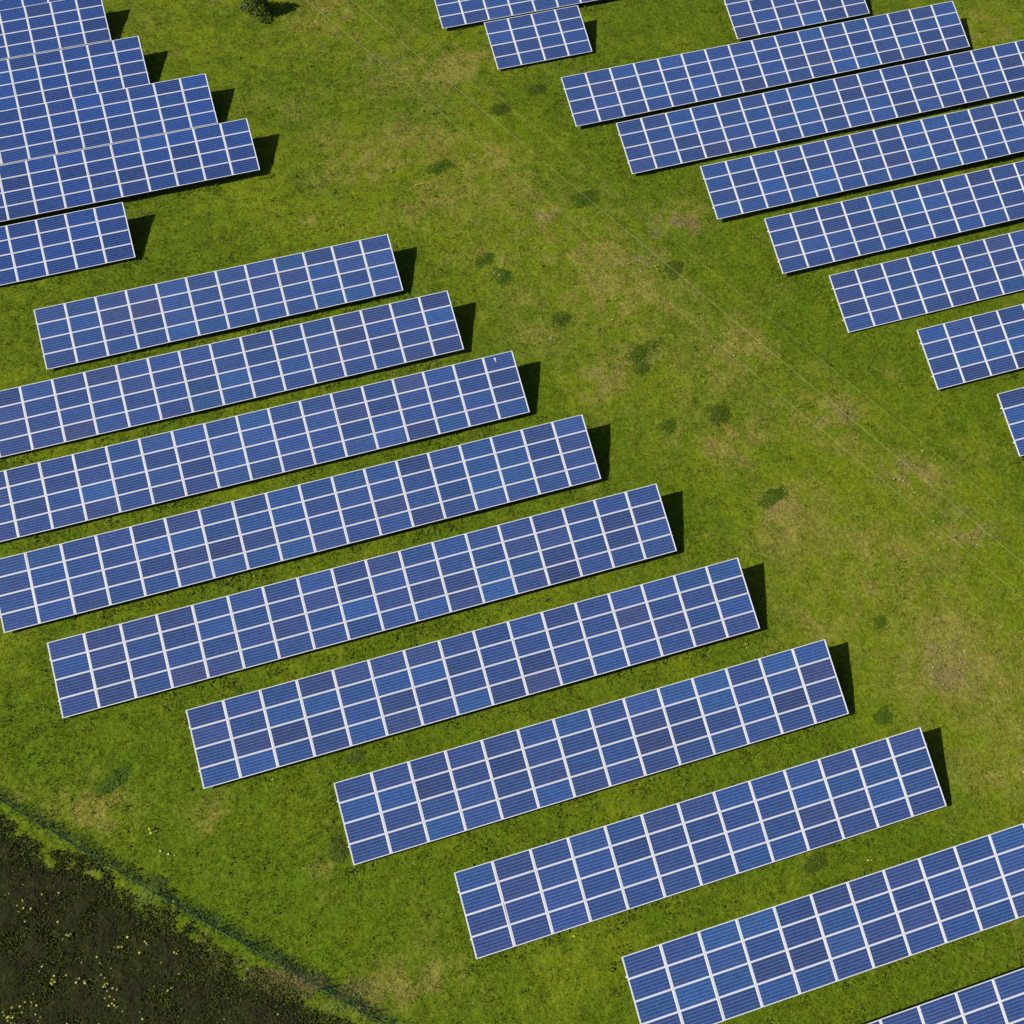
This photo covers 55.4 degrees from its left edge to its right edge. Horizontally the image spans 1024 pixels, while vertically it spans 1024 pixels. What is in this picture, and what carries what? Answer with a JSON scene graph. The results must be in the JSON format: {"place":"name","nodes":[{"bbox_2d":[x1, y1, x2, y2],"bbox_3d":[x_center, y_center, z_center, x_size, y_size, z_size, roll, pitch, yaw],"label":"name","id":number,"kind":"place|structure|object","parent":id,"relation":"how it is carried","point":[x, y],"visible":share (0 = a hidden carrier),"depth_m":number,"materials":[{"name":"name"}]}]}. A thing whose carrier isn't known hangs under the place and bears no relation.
{"place":"outdoors","nodes":[
{"label":"outdoors","id":0,"kind":"place"},
{"bbox_2d":[0,833,317,1023],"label":"field","id":1,"kind":"structure","parent":0,"point":[11,915],"depth_m":47.45,"materials":[{"name":"soil"}]},
{"bbox_2d":[0,813,365,1023],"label":"field plants","id":2,"kind":"object","parent":1,"relation":"on","point":[151,920],"visible":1,"depth_m":47.79,"materials":[{"name":"green plant"}]},
{"bbox_2d":[0,0,1023,1023],"bbox_3d":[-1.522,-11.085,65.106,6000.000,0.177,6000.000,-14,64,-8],"label":"ground","id":3,"kind":"structure","parent":0,"point":[399,894],"depth_m":60.45,"materials":[{"name":"green plant"}]},
{"bbox_2d":[0,0,58,9],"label":"solar table","id":4,"kind":"object","parent":3,"relation":"on","point":[7,4],"visible":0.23,"depth_m":79.41,"materials":[{"name":"glass"}]},
{"bbox_2d":[0,0,110,59],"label":"solar table","id":5,"kind":"object","parent":3,"relation":"on","point":[21,30],"visible":1,"depth_m":77.47,"materials":[{"name":"glass"}]},
{"bbox_2d":[0,202,134,285],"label":"solar table","id":6,"kind":"object","parent":3,"relation":"on","point":[31,243],"visible":1,"depth_m":67.34,"materials":[{"name":"glass"}]},
{"bbox_2d":[0,36,149,110],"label":"solar table","id":7,"kind":"object","parent":3,"relation":"on","point":[61,74],"visible":0.94,"depth_m":75.04,"materials":[{"name":"glass"}]},
{"bbox_2d":[0,73,217,164],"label":"solar table","id":8,"kind":"object","parent":3,"relation":"on","point":[30,133],"visible":1,"depth_m":72.90,"materials":[{"name":"glass"}]},
{"bbox_2d":[94,765,131,797],"bbox_3d":[-21.122,14.322,51.550,2.194,0.191,1.215,-56,76,-24],"label":"weed clump","id":9,"kind":"object","parent":3,"relation":"on","point":[116,780],"visible":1,"depth_m":51.58,"materials":[{"name":"green plant"}]},
{"bbox_2d":[0,118,259,221],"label":"solar table","id":10,"kind":"object","parent":3,"relation":"on","point":[36,186],"visible":1,"depth_m":70.26,"materials":[{"name":"glass"}]},
{"bbox_2d":[134,881,158,907],"bbox_3d":[-18.359,19.246,49.019,1.337,0.184,1.276,-30,67,-15],"label":"weed clump","id":11,"kind":"object","parent":3,"relation":"on","point":[146,894],"visible":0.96,"depth_m":48.99,"materials":[{"name":"green plant"}]},
{"bbox_2d":[150,874,167,888],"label":"weed clump","id":12,"kind":"object","parent":3,"relation":"on","point":[160,881],"visible":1,"depth_m":49.31,"materials":[{"name":"green plant"}]},
{"bbox_2d":[0,799,385,1023],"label":"wire fence","id":13,"kind":"object","parent":3,"relation":"on","point":[186,911],"visible":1,"depth_m":48.33,"materials":[{"name":"grey metal"}]},
{"bbox_2d":[0,789,411,1023],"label":"rough grass","id":14,"kind":"structure","parent":3,"relation":"on","point":[330,990],"depth_m":48.35,"materials":[{"name":"green plant"}]},
{"bbox_2d":[34,234,402,369],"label":"solar table","id":15,"kind":"object","parent":3,"relation":"on","point":[222,300],"visible":1,"depth_m":65.11,"materials":[{"name":"glass"}]},
{"bbox_2d":[0,291,463,457],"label":"solar table","id":16,"kind":"object","parent":3,"relation":"on","point":[42,417],"visible":1,"depth_m":62.53,"materials":[{"name":"glass"}]},
{"bbox_2d":[239,0,270,22],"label":"shrub","id":17,"kind":"object","parent":3,"relation":"on","point":[247,5],"visible":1,"depth_m":79.39,"materials":[{"name":"green plant"}]},
{"bbox_2d":[0,351,529,541],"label":"solar table","id":18,"kind":"object","parent":3,"relation":"on","point":[94,476],"visible":1,"depth_m":60.10,"materials":[{"name":"glass"}]},
{"bbox_2d":[95,946,474,1020],"bbox_3d":[-12.351,22.627,47.366,21.630,0.294,2.374,8,63,3],"label":"straw","id":19,"kind":"object","parent":3,"relation":"on","point":[309,986],"visible":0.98,"depth_m":47.32,"materials":[{"name":"plant"}]},
{"bbox_2d":[0,415,600,632],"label":"solar table","id":20,"kind":"object","parent":3,"relation":"on","point":[109,559],"visible":1,"depth_m":57.63,"materials":[{"name":"glass"}]},
{"bbox_2d":[321,996,346,1015],"bbox_3d":[-8.522,23.790,46.853,1.441,0.159,0.819,-30,67,-15],"label":"weed clump","id":21,"kind":"object","parent":3,"relation":"on","point":[334,1005],"visible":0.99,"depth_m":46.86,"materials":[{"name":"green plant"}]},
{"bbox_2d":[327,826,347,862],"bbox_3d":[-9.132,17.223,50.267,1.194,0.146,1.939,-30,67,-15],"label":"weed clump","id":22,"kind":"object","parent":3,"relation":"on","point":[337,846],"visible":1,"depth_m":50.21,"materials":[{"name":"green plant"}]},
{"bbox_2d":[343,749,364,763],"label":"weed clump","id":23,"kind":"object","parent":3,"relation":"on","point":[354,754],"visible":1,"depth_m":52.39,"materials":[{"name":"green plant"}]},
{"bbox_2d":[47,484,676,717],"bbox_3d":[-7.857,4.975,56.118,35.746,2.591,4.048,-14,64,-8],"label":"solar table","id":24,"kind":"object","parent":3,"relation":"on","point":[323,617],"visible":1,"depth_m":55.46,"materials":[{"name":"glass"}]},
{"bbox_2d":[417,158,455,175],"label":"weed clump","id":25,"kind":"object","parent":3,"relation":"on","point":[437,168],"visible":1,"depth_m":72.45,"materials":[{"name":"green plant"}]},
{"bbox_2d":[186,558,759,788],"bbox_3d":[-1.593,8.820,54.170,31.786,2.571,4.041,-14,64,-8],"label":"solar table","id":26,"kind":"object","parent":3,"relation":"on","point":[486,679],"visible":1,"depth_m":53.55,"materials":[{"name":"glass"}]},
{"bbox_2d":[474,252,495,270],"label":"weed clump","id":27,"kind":"object","parent":3,"relation":"on","point":[485,258],"visible":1,"depth_m":68.49,"materials":[{"name":"green plant"}]},
{"bbox_2d":[8,157,986,1023],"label":"pale wildflowers","id":28,"kind":"object","parent":3,"relation":"on","point":[730,357],"visible":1,"depth_m":61.00,"materials":[{"name":"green plant"}]},
{"bbox_2d":[486,103,511,116],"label":"weed clump","id":29,"kind":"object","parent":3,"relation":"on","point":[497,107],"visible":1,"depth_m":75.40,"materials":[{"name":"green plant"}]},
{"bbox_2d":[488,267,517,286],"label":"weed clump","id":30,"kind":"object","parent":3,"relation":"on","point":[503,276],"visible":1,"depth_m":67.81,"materials":[{"name":"green plant"}]},
{"bbox_2d":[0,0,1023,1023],"bbox_3d":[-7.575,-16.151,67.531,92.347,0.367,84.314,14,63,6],"label":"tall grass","id":31,"kind":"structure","parent":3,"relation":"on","point":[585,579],"depth_m":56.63,"materials":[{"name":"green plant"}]},
{"bbox_2d":[0,0,1023,1023],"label":"broadleaf weeds","id":32,"kind":"object","parent":3,"relation":"on","point":[513,513],"visible":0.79,"depth_m":58.18,"materials":[{"name":"green plant"}]},
{"bbox_2d":[2,163,1023,1023],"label":"yellow wildflowers","id":33,"kind":"object","parent":3,"relation":"on","point":[272,779],"visible":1,"depth_m":47.96,"materials":[{"name":"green plant"}]},
{"bbox_2d":[434,0,595,28],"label":"solar table","id":34,"kind":"object","parent":3,"relation":"on","point":[450,14],"visible":1,"depth_m":79.88,"materials":[{"name":"glass"}]},
{"bbox_2d":[528,83,545,95],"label":"weed clump","id":35,"kind":"object","parent":3,"relation":"on","point":[535,89],"visible":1,"depth_m":76.52,"materials":[{"name":"green plant"}]},
{"bbox_2d":[484,5,591,69],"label":"solar table","id":36,"kind":"object","parent":3,"relation":"on","point":[544,36],"visible":1,"depth_m":78.08,"materials":[{"name":"glass"}]},
{"bbox_2d":[546,311,573,329],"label":"weed clump","id":37,"kind":"object","parent":3,"relation":"on","point":[561,317],"visible":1,"depth_m":66.21,"materials":[{"name":"green plant"}]},
{"bbox_2d":[561,188,602,208],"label":"weed clump","id":38,"kind":"object","parent":3,"relation":"on","point":[583,198],"visible":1,"depth_m":71.30,"materials":[{"name":"green plant"}]},
{"bbox_2d":[333,639,848,864],"bbox_3d":[4.637,12.748,52.315,27.826,2.552,4.041,-14,64,-8],"label":"solar table","id":39,"kind":"object","parent":3,"relation":"on","point":[623,751],"visible":1,"depth_m":51.73,"materials":[{"name":"glass"}]},
{"bbox_2d":[618,340,659,366],"bbox_3d":[8.400,-10.503,64.977,3.062,0.201,2.089,-9,63,-6],"label":"weed clump","id":40,"kind":"object","parent":3,"relation":"on","point":[639,352],"visible":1,"depth_m":64.98,"materials":[{"name":"green plant"}]},
{"bbox_2d":[633,360,650,376],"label":"weed clump","id":41,"kind":"object","parent":3,"relation":"on","point":[643,368],"visible":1,"depth_m":64.40,"materials":[{"name":"green plant"}]},
{"bbox_2d":[655,419,677,433],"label":"weed clump","id":42,"kind":"object","parent":3,"relation":"on","point":[668,424],"visible":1,"depth_m":62.40,"materials":[{"name":"green plant"}]},
{"bbox_2d":[663,261,682,279],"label":"weed clump","id":43,"kind":"object","parent":3,"relation":"on","point":[673,268],"visible":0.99,"depth_m":68.33,"materials":[{"name":"green plant"}]},
{"bbox_2d":[454,727,946,958],"bbox_3d":[9.992,16.921,50.323,25.846,2.526,4.039,-14,64,-8],"label":"solar table","id":44,"kind":"object","parent":3,"relation":"on","point":[860,794],"visible":1,"depth_m":49.74,"materials":[{"name":"glass"}]},
{"bbox_2d":[705,404,731,426],"bbox_3d":[13.269,-6.385,62.936,1.601,0.174,1.865,-30,67,-15],"label":"weed clump","id":45,"kind":"object","parent":3,"relation":"on","point":[718,415],"visible":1,"depth_m":62.87,"materials":[{"name":"green plant"}]},
{"bbox_2d":[561,1,969,126],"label":"solar table","id":46,"kind":"object","parent":3,"relation":"on","point":[611,93],"visible":1,"depth_m":76.83,"materials":[{"name":"glass"}]},
{"bbox_2d":[758,484,791,509],"bbox_3d":[16.246,-1.065,60.263,2.728,0.176,1.205,-30,67,-15],"label":"weed clump","id":47,"kind":"object","parent":3,"relation":"on","point":[771,497],"visible":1,"depth_m":60.17,"materials":[{"name":"green plant"}]},
{"bbox_2d":[724,0,868,38],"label":"solar table","id":48,"kind":"object","parent":3,"relation":"on","point":[749,18],"visible":1,"depth_m":80.09,"materials":[{"name":"glass"}]},
{"bbox_2d":[801,851,829,873],"bbox_3d":[15.592,18.171,50.274,1.743,0.174,0.997,-30,67,-15],"label":"weed clump","id":49,"kind":"object","parent":3,"relation":"on","point":[812,864],"visible":1,"depth_m":50.31,"materials":[{"name":"green plant"}]},
{"bbox_2d":[616,40,1023,173],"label":"solar table","id":50,"kind":"object","parent":3,"relation":"on","point":[663,140],"visible":1,"depth_m":74.69,"materials":[{"name":"glass"}]},
{"bbox_2d":[621,823,1023,1023],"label":"solar table","id":51,"kind":"object","parent":3,"relation":"on","point":[906,909],"visible":1,"depth_m":47.83,"materials":[{"name":"glass"}]},
{"bbox_2d":[700,97,1023,219],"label":"solar table","id":52,"kind":"object","parent":3,"relation":"on","point":[757,182],"visible":0.99,"depth_m":72.12,"materials":[{"name":"glass"}]},
{"bbox_2d":[873,615,887,629],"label":"weed clump","id":53,"kind":"object","parent":3,"relation":"on","point":[880,620],"visible":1,"depth_m":56.53,"materials":[{"name":"green plant"}]},
{"bbox_2d":[872,705,892,725],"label":"weed clump","id":54,"kind":"object","parent":3,"relation":"on","point":[881,716],"visible":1,"depth_m":53.89,"materials":[{"name":"green plant"}]},
{"bbox_2d":[764,161,1023,273],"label":"solar table","id":55,"kind":"object","parent":3,"relation":"on","point":[841,230],"visible":1,"depth_m":69.56,"materials":[{"name":"glass"}]},
{"bbox_2d":[829,230,1023,332],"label":"solar table","id":56,"kind":"object","parent":3,"relation":"on","point":[871,295],"visible":1,"depth_m":67.25,"materials":[{"name":"glass"}]},
{"bbox_2d":[868,968,1023,1023],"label":"solar table","id":57,"kind":"object","parent":3,"relation":"on","point":[998,1000],"visible":1,"depth_m":46.20,"materials":[{"name":"glass"}]},
{"bbox_2d":[917,304,1023,389],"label":"solar table","id":58,"kind":"object","parent":3,"relation":"on","point":[952,360],"visible":1,"depth_m":64.58,"materials":[{"name":"glass"}]},
{"bbox_2d":[997,387,1023,456],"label":"solar table","id":59,"kind":"object","parent":3,"relation":"on","point":[1011,402],"visible":0.96,"depth_m":61.96,"materials":[{"name":"glass"}]},
{"bbox_2d":[324,15,1023,598],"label":"overhead wire","id":60,"kind":"object","parent":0,"point":[746,367],"visible":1,"depth_m":54.35,"materials":[{"name":"black metal"}]},
{"bbox_2d":[356,4,1022,562],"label":"overhead wire","id":61,"kind":"object","parent":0,"point":[714,304],"visible":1,"depth_m":55.59,"materials":[{"name":"black metal"}]},
{"bbox_2d":[378,0,1022,523],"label":"overhead wire","id":62,"kind":"object","parent":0,"point":[708,268],"visible":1,"depth_m":56.22,"materials":[{"name":"black metal"}]}
]}

